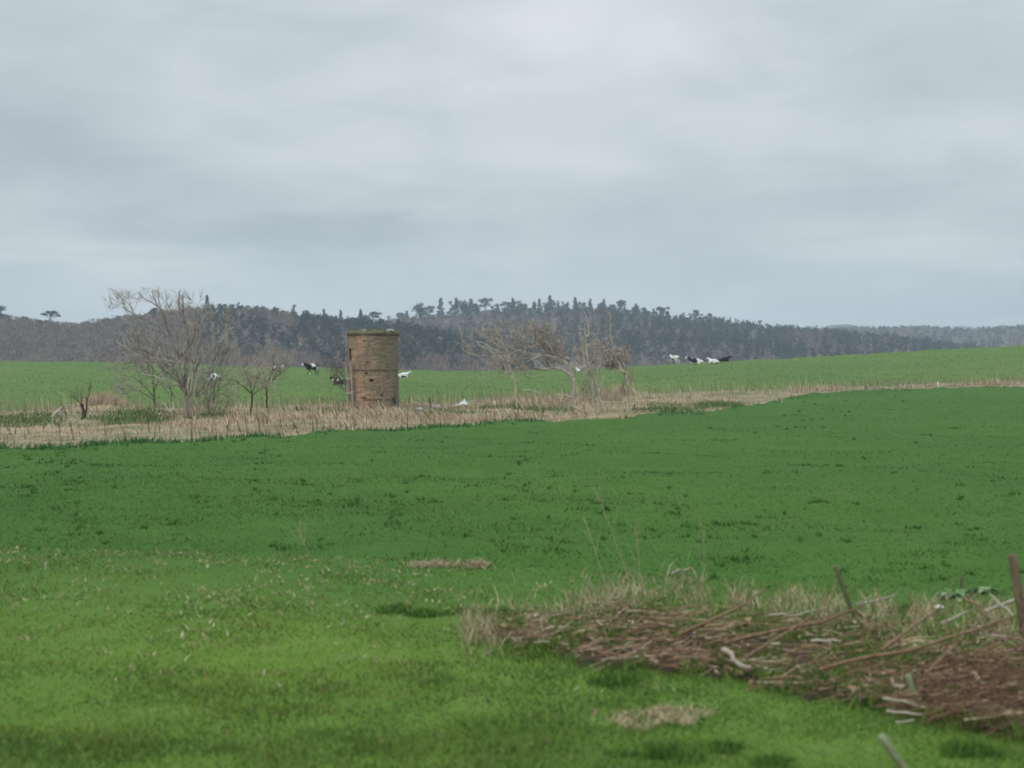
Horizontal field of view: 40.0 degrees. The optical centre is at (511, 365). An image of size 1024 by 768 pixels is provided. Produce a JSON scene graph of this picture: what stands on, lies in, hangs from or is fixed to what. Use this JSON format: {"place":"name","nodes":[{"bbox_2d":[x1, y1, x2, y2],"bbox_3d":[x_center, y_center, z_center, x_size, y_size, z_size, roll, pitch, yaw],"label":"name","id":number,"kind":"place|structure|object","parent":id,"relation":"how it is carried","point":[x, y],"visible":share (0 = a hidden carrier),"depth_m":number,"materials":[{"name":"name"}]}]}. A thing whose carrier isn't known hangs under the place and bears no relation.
{"place":"outdoors","nodes":[
{"label":"outdoors","id":0,"kind":"place"},
{"bbox_2d":[0,314,607,370],"bbox_3d":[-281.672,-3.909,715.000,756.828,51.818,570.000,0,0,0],"label":"wooded hill","id":1,"kind":"structure","parent":0,"point":[301,340],"depth_m":693.56,"materials":[{"name":"green plant"}]},
{"bbox_2d":[0,305,12,320],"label":"pine tree","id":2,"kind":"object","parent":1,"relation":"on","point":[1,314],"visible":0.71,"depth_m":796.39,"materials":[{"name":"grey plant"}]},
{"bbox_2d":[40,310,60,320],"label":"pine tree","id":3,"kind":"object","parent":1,"relation":"on","point":[51,313],"visible":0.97,"depth_m":801.84,"materials":[{"name":"grey plant"}]},
{"bbox_2d":[0,304,532,370],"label":"bare wood","id":4,"kind":"object","parent":1,"relation":"on","point":[29,326],"visible":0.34,"depth_m":656.02,"materials":[{"name":"grey plant"}]},
{"bbox_2d":[39,304,535,370],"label":"pine wood","id":5,"kind":"object","parent":1,"relation":"on","point":[431,335],"visible":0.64,"depth_m":696.66,"materials":[{"name":"green plant"}]},
{"bbox_2d":[368,311,382,325],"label":"pine tree","id":6,"kind":"object","parent":1,"relation":"on","point":[372,314],"visible":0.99,"depth_m":793.68,"materials":[{"name":"grey plant"}]},
{"bbox_2d":[42,361,690,370],"bbox_3d":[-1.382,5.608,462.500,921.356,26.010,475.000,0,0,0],"label":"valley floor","id":7,"kind":"structure","parent":0,"point":[347,368],"depth_m":229.75,"materials":[{"name":"green plant"}]},
{"bbox_2d":[0,386,1023,608],"bbox_3d":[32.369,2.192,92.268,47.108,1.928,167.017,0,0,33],"label":"crop field","id":8,"kind":"structure","parent":0,"point":[910,405],"depth_m":34.19,"materials":[{"name":"green plant"}]},
{"bbox_2d":[0,387,1023,581],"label":"weed tufts in crop","id":9,"kind":"object","parent":8,"relation":"on","point":[562,540],"visible":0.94,"depth_m":27.85,"materials":[{"name":"green plant"}]},
{"bbox_2d":[0,544,1023,767],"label":"grass verge","id":10,"kind":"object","parent":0,"point":[155,587],"depth_m":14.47,"materials":[{"name":"green plant"}]},
{"bbox_2d":[280,511,309,555],"bbox_3d":[-3.388,2.651,22.009,0.444,0.770,0.301,0,0,-24],"label":"dead stalk","id":11,"kind":"object","parent":10,"relation":"on","point":[300,535],"visible":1,"depth_m":21.98,"materials":[{"name":"beige plant"}]},
{"bbox_2d":[0,546,710,722],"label":"dead leaves","id":12,"kind":"object","parent":10,"relation":"on","point":[306,584],"visible":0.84,"depth_m":18.46,"materials":[{"name":"plant"}]},
{"bbox_2d":[370,599,427,613],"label":"weed clump","id":13,"kind":"object","parent":10,"relation":"on","point":[397,606],"visible":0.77,"depth_m":17.25,"materials":[{"name":"green plant"}]},
{"bbox_2d":[395,556,459,568],"bbox_3d":[-1.278,2.908,20.964,1.040,0.165,0.512,0,0,0],"label":"straw wisp","id":14,"kind":"object","parent":10,"relation":"on","point":[430,562],"visible":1,"depth_m":20.92,"materials":[{"name":"beige plant"}]},
{"bbox_2d":[403,606,452,617],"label":"weed clump","id":15,"kind":"object","parent":10,"relation":"on","point":[421,612],"visible":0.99,"depth_m":17.02,"materials":[{"name":"green plant"}]},
{"bbox_2d":[443,605,485,614],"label":"weed clump","id":16,"kind":"object","parent":10,"relation":"on","point":[459,609],"visible":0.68,"depth_m":17.28,"materials":[{"name":"green plant"}]},
{"bbox_2d":[455,558,494,569],"bbox_3d":[-0.553,2.902,20.873,0.599,0.162,0.671,0,0,0],"label":"straw wisp","id":17,"kind":"object","parent":10,"relation":"on","point":[472,563],"visible":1,"depth_m":20.80,"materials":[{"name":"beige plant"}]},
{"bbox_2d":[472,605,516,621],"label":"weed clump","id":18,"kind":"object","parent":10,"relation":"on","point":[492,611],"visible":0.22,"depth_m":16.85,"materials":[{"name":"green plant"}]},
{"bbox_2d":[579,518,612,606],"bbox_3d":[1.054,2.449,17.318,0.443,1.236,0.221,0,0,0],"label":"dead stalk","id":19,"kind":"object","parent":10,"relation":"on","point":[598,560],"visible":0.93,"depth_m":17.24,"materials":[{"name":"beige plant"}]},
{"bbox_2d":[589,460,636,606],"bbox_3d":[1.211,2.096,16.845,0.691,1.928,0.116,0,0,0],"label":"dead stalk","id":20,"kind":"object","parent":10,"relation":"on","point":[615,541],"visible":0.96,"depth_m":16.88,"materials":[{"name":"beige plant"}]},
{"bbox_2d":[585,669,645,687],"bbox_3d":[0.982,2.950,13.337,0.592,0.166,0.471,0,0,0],"label":"weed clump","id":21,"kind":"object","parent":10,"relation":"on","point":[610,679],"visible":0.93,"depth_m":13.28,"materials":[{"name":"green plant"}]},
{"bbox_2d":[601,655,647,660],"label":"stick","id":22,"kind":"object","parent":10,"relation":"on","point":[603,659],"visible":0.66,"depth_m":13.96,"materials":[{"name":"grey wood"}]},
{"bbox_2d":[628,522,640,592],"bbox_3d":[1.570,2.509,18.413,0.230,1.082,0.121,0,0,22],"label":"dead stalk","id":23,"kind":"object","parent":10,"relation":"on","point":[638,551],"visible":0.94,"depth_m":18.39,"materials":[{"name":"beige plant"}]},
{"bbox_2d":[603,739,705,764],"bbox_3d":[1.105,2.932,10.763,0.777,0.165,0.395,0,0,29],"label":"weed clump","id":24,"kind":"object","parent":10,"relation":"on","point":[656,751],"visible":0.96,"depth_m":10.72,"materials":[{"name":"green plant"}]},
{"bbox_2d":[601,701,720,731],"bbox_3d":[1.321,2.985,12.069,1.252,0.100,0.764,0,0,-32],"label":"dead grass mat","id":25,"kind":"object","parent":10,"relation":"on","point":[658,723],"visible":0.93,"depth_m":12.01,"materials":[{"name":"plant"}]},
{"bbox_2d":[695,509,704,595],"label":"dead stalk","id":26,"kind":"object","parent":10,"relation":"on","point":[703,549],"visible":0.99,"depth_m":18.20,"materials":[{"name":"beige plant"}]},
{"bbox_2d":[696,736,745,754],"bbox_3d":[1.637,2.959,11.020,0.365,0.119,0.372,0,0,24],"label":"weed clump","id":27,"kind":"object","parent":10,"relation":"on","point":[726,747],"visible":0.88,"depth_m":10.94,"materials":[{"name":"green plant"}]},
{"bbox_2d":[720,647,751,669],"bbox_3d":[2.174,2.846,13.652,0.071,0.141,0.508,0,0,-21],"label":"stick","id":28,"kind":"object","parent":10,"relation":"on","point":[730,653],"visible":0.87,"depth_m":13.69,"materials":[{"name":"beige wood"}]},
{"bbox_2d":[451,548,1023,669],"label":"dead verge grass","id":29,"kind":"structure","parent":10,"relation":"on","point":[476,622],"depth_m":17.06,"materials":[{"name":"plant"}]},
{"bbox_2d":[482,599,1023,738],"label":"brash twigs","id":30,"kind":"object","parent":10,"relation":"on","point":[651,624],"visible":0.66,"depth_m":14.32,"materials":[{"name":"brown wood"}]},
{"bbox_2d":[677,588,766,636],"bbox_3d":[2.308,2.698,15.420,0.125,0.365,1.874,0,0,37],"label":"stick","id":31,"kind":"object","parent":30,"relation":"on","point":[710,620],"visible":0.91,"depth_m":15.30,"materials":[{"name":"brown wood"}]},
{"bbox_2d":[810,639,840,641],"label":"stick","id":32,"kind":"object","parent":30,"relation":"on","point":[815,640],"visible":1,"depth_m":13.96,"materials":[{"name":"grey wood"}]},
{"bbox_2d":[940,610,967,624],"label":"stick","id":33,"kind":"object","parent":30,"relation":"on","point":[953,618],"visible":0.87,"depth_m":14.53,"materials":[{"name":"grey wood"}]},
{"bbox_2d":[924,611,986,675],"bbox_3d":[4.221,2.622,13.605,0.199,0.415,1.745,0,0,36],"label":"stick","id":34,"kind":"object","parent":30,"relation":"on","point":[946,653],"visible":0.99,"depth_m":13.56,"materials":[{"name":"brown wood"}]},
{"bbox_2d":[496,595,1023,728],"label":"leaf litter","id":35,"kind":"object","parent":10,"relation":"on","point":[852,687],"visible":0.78,"depth_m":14.47,"materials":[{"name":"plant"}]},
{"bbox_2d":[491,587,1023,740],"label":"grass in brash","id":36,"kind":"structure","parent":35,"relation":"on","point":[801,686],"depth_m":14.29,"materials":[{"name":"beige plant"}]},
{"bbox_2d":[744,598,832,658],"bbox_3d":[2.828,2.652,14.282,0.072,0.359,1.810,0,0,39],"label":"stick","id":37,"kind":"object","parent":35,"relation":"on","point":[774,639],"visible":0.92,"depth_m":14.22,"materials":[{"name":"wood"}]},
{"bbox_2d":[769,609,817,616],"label":"stick","id":38,"kind":"object","parent":35,"relation":"on","point":[785,614],"visible":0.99,"depth_m":14.99,"materials":[{"name":"grey wood"}]},
{"bbox_2d":[723,579,887,644],"bbox_3d":[3.076,2.523,14.598,2.326,0.530,0.126,0,0,-34],"label":"stick","id":39,"kind":"object","parent":35,"relation":"on","point":[741,638],"visible":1,"depth_m":14.45,"materials":[{"name":"wood"}]},
{"bbox_2d":[819,580,1016,675],"bbox_3d":[3.960,2.663,13.567,2.578,1.085,0.211,0,0,-32],"label":"stick","id":40,"kind":"object","parent":35,"relation":"on","point":[843,662],"visible":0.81,"depth_m":13.36,"materials":[{"name":"wood"}]},
{"bbox_2d":[881,591,957,650],"bbox_3d":[3.984,2.580,14.381,0.477,0.384,1.602,0,0,44],"label":"stick","id":41,"kind":"object","parent":35,"relation":"on","point":[892,642],"visible":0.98,"depth_m":14.35,"materials":[{"name":"wood"}]},
{"bbox_2d":[746,749,797,767],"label":"weed clump","id":42,"kind":"object","parent":10,"relation":"on","point":[780,760],"visible":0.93,"depth_m":10.56,"materials":[{"name":"green plant"}]},
{"bbox_2d":[834,565,855,620],"bbox_3d":[3.876,2.673,16.286,0.310,0.728,0.053,0,0,0],"label":"fence post","id":43,"kind":"object","parent":10,"relation":"on","point":[843,586],"visible":0.8,"depth_m":16.27,"materials":[{"name":"brown wood"}]},
{"bbox_2d":[856,594,898,604],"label":"stick","id":44,"kind":"object","parent":10,"relation":"on","point":[860,603],"visible":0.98,"depth_m":15.88,"materials":[{"name":"grey wood"}]},
{"bbox_2d":[877,733,907,767],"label":"stake","id":45,"kind":"object","parent":10,"relation":"on","point":[890,749],"visible":1,"depth_m":9.94,"materials":[{"name":"wood"}]},
{"bbox_2d":[886,709,921,715],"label":"stick","id":46,"kind":"object","parent":10,"relation":"on","point":[901,712],"visible":1,"depth_m":11.83,"materials":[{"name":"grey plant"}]},
{"bbox_2d":[883,697,925,707],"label":"stick","id":47,"kind":"object","parent":10,"relation":"on","point":[898,700],"visible":1,"depth_m":12.01,"materials":[{"name":"beige wood"}]},
{"bbox_2d":[895,719,914,723],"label":"stick","id":48,"kind":"object","parent":10,"relation":"on","point":[902,722],"visible":1,"depth_m":11.60,"materials":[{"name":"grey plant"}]},
{"bbox_2d":[886,602,933,611],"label":"weed clump","id":49,"kind":"object","parent":10,"relation":"on","point":[903,606],"visible":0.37,"depth_m":17.04,"materials":[{"name":"green plant"}]},
{"bbox_2d":[905,673,919,711],"bbox_3d":[3.499,2.874,12.244,0.153,0.389,0.054,0,0,0],"label":"stake","id":50,"kind":"object","parent":10,"relation":"on","point":[910,683],"visible":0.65,"depth_m":12.22,"materials":[{"name":"grey wood"}]},
{"bbox_2d":[805,632,1023,737],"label":"withered brambles","id":51,"kind":"object","parent":10,"relation":"on","point":[1003,696],"visible":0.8,"depth_m":12.42,"materials":[{"name":"brown plant"}]},
{"bbox_2d":[933,588,975,601],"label":"dock plant","id":52,"kind":"object","parent":10,"relation":"on","point":[958,592],"visible":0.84,"depth_m":18.20,"materials":[{"name":"green plant"}]},
{"bbox_2d":[938,734,1004,759],"bbox_3d":[3.552,2.944,10.968,0.508,0.174,0.494,0,0,0],"label":"weed clump","id":53,"kind":"object","parent":10,"relation":"on","point":[958,748],"visible":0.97,"depth_m":10.86,"materials":[{"name":"green plant"}]},
{"bbox_2d":[962,595,989,616],"bbox_3d":[5.405,2.841,16.425,0.053,0.238,0.539,0,0,-13],"label":"stick","id":54,"kind":"object","parent":10,"relation":"on","point":[972,602],"visible":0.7,"depth_m":16.42,"materials":[{"name":"wood"}]},
{"bbox_2d":[969,587,1001,594],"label":"dock plant","id":55,"kind":"object","parent":10,"relation":"on","point":[985,589],"visible":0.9,"depth_m":18.67,"materials":[{"name":"green plant"}]},
{"bbox_2d":[985,598,1014,611],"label":"stick","id":56,"kind":"object","parent":10,"relation":"on","point":[998,605],"visible":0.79,"depth_m":15.34,"materials":[{"name":"grey wood"}]},
{"bbox_2d":[990,594,1014,617],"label":"stick","id":57,"kind":"object","parent":56,"relation":"on","point":[999,603],"visible":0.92,"depth_m":15.14,"materials":[{"name":"grey wood"}]},
{"bbox_2d":[1008,554,1023,636],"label":"fence post","id":58,"kind":"object","parent":10,"relation":"on","point":[1016,580],"visible":0.94,"depth_m":15.29,"materials":[{"name":"brown wood"}]},
{"bbox_2d":[0,345,1023,411],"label":"pasture","id":59,"kind":"structure","parent":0,"point":[101,368],"depth_m":164.34,"materials":[{"name":"green plant"}]},
{"bbox_2d":[302,363,318,374],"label":"cow","id":60,"kind":"object","parent":59,"relation":"on","point":[312,366],"visible":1,"depth_m":185.59},
{"bbox_2d":[321,342,348,396],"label":"thorn shrub","id":61,"kind":"object","parent":59,"relation":"on","point":[336,369],"visible":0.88,"depth_m":111.47,"materials":[{"name":"brown plant"}]},
{"bbox_2d":[398,371,411,376],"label":"cow","id":62,"kind":"object","parent":59,"relation":"on","point":[405,374],"visible":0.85,"depth_m":180.29},
{"bbox_2d":[600,355,624,368],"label":"dense bush","id":63,"kind":"object","parent":59,"relation":"on","point":[613,365],"visible":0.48,"depth_m":217.83,"materials":[{"name":"brown plant"}]},
{"bbox_2d":[668,355,679,363],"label":"cow","id":64,"kind":"object","parent":59,"relation":"on","point":[674,357],"visible":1,"depth_m":224.72},
{"bbox_2d":[685,357,703,363],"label":"cow","id":65,"kind":"object","parent":59,"relation":"on","point":[695,360],"visible":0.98,"depth_m":220.31},
{"bbox_2d":[706,357,718,362],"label":"cow","id":66,"kind":"object","parent":59,"relation":"on","point":[712,360],"visible":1,"depth_m":215.69},
{"bbox_2d":[0,378,1023,447],"bbox_3d":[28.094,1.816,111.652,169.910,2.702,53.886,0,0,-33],"label":"rough ground","id":67,"kind":"structure","parent":0,"point":[129,428],"depth_m":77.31,"materials":[{"name":"beige plant"}]},
{"bbox_2d":[66,378,93,418],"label":"shrub","id":68,"kind":"object","parent":67,"relation":"on","point":[84,411],"visible":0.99,"depth_m":78.00,"materials":[{"name":"brown plant"}]},
{"bbox_2d":[71,390,148,410],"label":"dry grass tussock","id":69,"kind":"object","parent":67,"relation":"on","point":[119,402],"visible":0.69,"depth_m":88.25,"materials":[{"name":"plant"}]},
{"bbox_2d":[105,346,174,408],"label":"thorn shrub","id":70,"kind":"object","parent":67,"relation":"on","point":[127,389],"visible":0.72,"depth_m":95.13,"materials":[{"name":"brown plant"}]},
{"bbox_2d":[103,286,219,418],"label":"bare tree","id":71,"kind":"object","parent":67,"relation":"on","point":[182,381],"visible":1,"depth_m":79.32,"materials":[{"name":"grey plant"}]},
{"bbox_2d":[179,369,242,415],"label":"thorn shrub","id":72,"kind":"object","parent":67,"relation":"on","point":[212,400],"visible":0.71,"depth_m":82.59,"materials":[{"name":"brown plant"}]},
{"bbox_2d":[186,302,253,414],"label":"bare tree","id":73,"kind":"object","parent":67,"relation":"on","point":[219,350],"visible":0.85,"depth_m":81.47,"materials":[{"name":"grey plant"}]},
{"bbox_2d":[221,353,277,413],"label":"tree","id":74,"kind":"object","parent":67,"relation":"on","point":[253,378],"visible":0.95,"depth_m":86.86,"materials":[{"name":"brown plant"}]},
{"bbox_2d":[247,342,296,407],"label":"tree","id":75,"kind":"object","parent":67,"relation":"on","point":[279,367],"visible":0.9,"depth_m":96.91,"materials":[{"name":"brown plant"}]},
{"bbox_2d":[346,327,399,408],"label":"stone tower","id":76,"kind":"structure","parent":67,"relation":"on","point":[372,377],"depth_m":94.55,"materials":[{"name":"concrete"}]},
{"bbox_2d":[0,397,758,433],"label":"green nettles","id":77,"kind":"object","parent":67,"relation":"on","point":[31,420],"visible":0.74,"depth_m":82.72,"materials":[{"name":"green plant"}]},
{"bbox_2d":[452,319,535,400],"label":"windswept tree","id":78,"kind":"object","parent":67,"relation":"on","point":[499,353],"visible":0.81,"depth_m":108.53,"materials":[{"name":"brown plant"}]},
{"bbox_2d":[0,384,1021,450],"bbox_3d":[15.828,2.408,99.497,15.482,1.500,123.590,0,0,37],"label":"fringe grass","id":79,"kind":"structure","parent":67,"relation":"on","point":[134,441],"depth_m":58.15,"materials":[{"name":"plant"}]},
{"bbox_2d":[0,370,1022,414],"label":"pale seed stalks","id":80,"kind":"object","parent":67,"relation":"on","point":[263,404],"visible":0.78,"depth_m":109.20,"materials":[{"name":"plant"}]},
{"bbox_2d":[0,378,1022,445],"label":"dead dock stems","id":81,"kind":"object","parent":67,"relation":"on","point":[296,427],"visible":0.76,"depth_m":73.35,"materials":[{"name":"plant"}]},
{"bbox_2d":[466,318,591,404],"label":"windswept tree","id":82,"kind":"object","parent":67,"relation":"on","point":[558,349],"visible":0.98,"depth_m":100.28,"materials":[{"name":"brown plant"}]},
{"bbox_2d":[560,366,623,405],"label":"thorn shrub","id":83,"kind":"object","parent":67,"relation":"on","point":[589,391],"visible":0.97,"depth_m":95.83,"materials":[{"name":"brown plant"}]},
{"bbox_2d":[568,308,623,406],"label":"dead tree","id":84,"kind":"object","parent":67,"relation":"on","point":[592,363],"visible":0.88,"depth_m":97.39,"materials":[{"name":"brown plant"}]},
{"bbox_2d":[595,373,603,412],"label":"dead tree","id":85,"kind":"object","parent":67,"relation":"on","point":[599,407],"visible":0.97,"depth_m":86.27,"materials":[{"name":"wood"}]},
{"bbox_2d":[600,381,623,401],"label":"reed clump","id":86,"kind":"object","parent":67,"relation":"on","point":[613,392],"visible":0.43,"depth_m":105.23,"materials":[{"name":"plant"}]},
{"bbox_2d":[593,307,644,412],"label":"dead tree","id":87,"kind":"object","parent":67,"relation":"on","point":[627,377],"visible":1,"depth_m":87.14,"materials":[{"name":"brown plant"}]},
{"bbox_2d":[0,0,1023,330],"label":"sky","id":88,"kind":"structure","parent":0,"point":[821,163],"materials":[{"name":"grey"}]},
{"bbox_2d":[425,317,911,366],"bbox_3d":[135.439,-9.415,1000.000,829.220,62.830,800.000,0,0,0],"label":"wooded hill","id":89,"kind":"structure","parent":0,"point":[693,351],"depth_m":980.66,"materials":[{"name":"grey plant"}]},
{"bbox_2d":[411,302,428,319],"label":"pine tree","id":90,"kind":"object","parent":89,"relation":"on","point":[419,309],"visible":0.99,"depth_m":1172.56,"materials":[{"name":"grey plant"}]},
{"bbox_2d":[425,306,434,313],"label":"pine tree","id":91,"kind":"object","parent":89,"relation":"on","point":[430,309],"visible":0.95,"depth_m":1182.42,"materials":[{"name":"grey plant"}]},
{"bbox_2d":[435,297,444,322],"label":"pine tree","id":92,"kind":"object","parent":89,"relation":"on","point":[441,303],"visible":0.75,"depth_m":1168.80,"materials":[{"name":"grey plant"}]},
{"bbox_2d":[451,297,460,319],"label":"pine tree","id":93,"kind":"object","parent":89,"relation":"on","point":[456,307],"visible":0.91,"depth_m":1163.49,"materials":[{"name":"grey plant"}]},
{"bbox_2d":[457,300,470,315],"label":"pine tree","id":94,"kind":"object","parent":89,"relation":"on","point":[464,307],"visible":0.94,"depth_m":1166.69,"materials":[{"name":"grey plant"}]},
{"bbox_2d":[470,303,481,319],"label":"pine tree","id":95,"kind":"object","parent":89,"relation":"on","point":[475,307],"visible":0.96,"depth_m":1161.41,"materials":[{"name":"grey plant"}]},
{"bbox_2d":[478,298,492,310],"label":"pine tree","id":96,"kind":"object","parent":89,"relation":"on","point":[483,302],"visible":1,"depth_m":1183.57,"materials":[{"name":"grey plant"}]},
{"bbox_2d":[500,301,516,318],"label":"pine tree","id":97,"kind":"object","parent":89,"relation":"on","point":[510,305],"visible":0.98,"depth_m":1167.68,"materials":[{"name":"grey plant"}]},
{"bbox_2d":[616,300,626,307],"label":"pine tree","id":98,"kind":"object","parent":89,"relation":"on","point":[620,303],"visible":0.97,"depth_m":1176.33,"materials":[{"name":"grey plant"}]},
{"bbox_2d":[656,306,669,313],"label":"pine tree","id":99,"kind":"object","parent":89,"relation":"on","point":[661,309],"visible":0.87,"depth_m":1167.04,"materials":[{"name":"grey plant"}]},
{"bbox_2d":[366,307,966,366],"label":"bare wood","id":100,"kind":"object","parent":89,"relation":"on","point":[453,321],"visible":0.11,"depth_m":1026.88,"materials":[{"name":"grey plant"}]},
{"bbox_2d":[372,304,990,367],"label":"pine wood","id":101,"kind":"object","parent":89,"relation":"on","point":[735,337],"visible":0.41,"depth_m":984.76,"materials":[{"name":"plant"}]},
{"bbox_2d":[818,324,877,330],"bbox_3d":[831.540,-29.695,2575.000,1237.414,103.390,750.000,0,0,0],"label":"distant hill","id":102,"kind":"structure","parent":0,"point":[836,326],"depth_m":2725.05,"materials":[{"name":"grey"}]},
{"bbox_2d":[877,330,1023,346],"bbox_3d":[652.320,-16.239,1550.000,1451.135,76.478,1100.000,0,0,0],"label":"wooded hill","id":103,"kind":"structure","parent":0,"point":[1005,340],"depth_m":1638.90,"materials":[{"name":"grey plant"}]},
{"bbox_2d":[751,324,1023,347],"bbox_3d":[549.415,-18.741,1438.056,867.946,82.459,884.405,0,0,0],"label":"pine wood","id":104,"kind":"object","parent":103,"relation":"on","point":[953,333],"visible":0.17,"depth_m":1646.69,"materials":[{"name":"plant"}]},
{"bbox_2d":[801,324,1023,347],"bbox_3d":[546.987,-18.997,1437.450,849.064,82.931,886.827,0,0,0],"label":"bare wood","id":105,"kind":"object","parent":103,"relation":"on","point":[923,327],"visible":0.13,"depth_m":1641.31,"materials":[{"name":"grey plant"}]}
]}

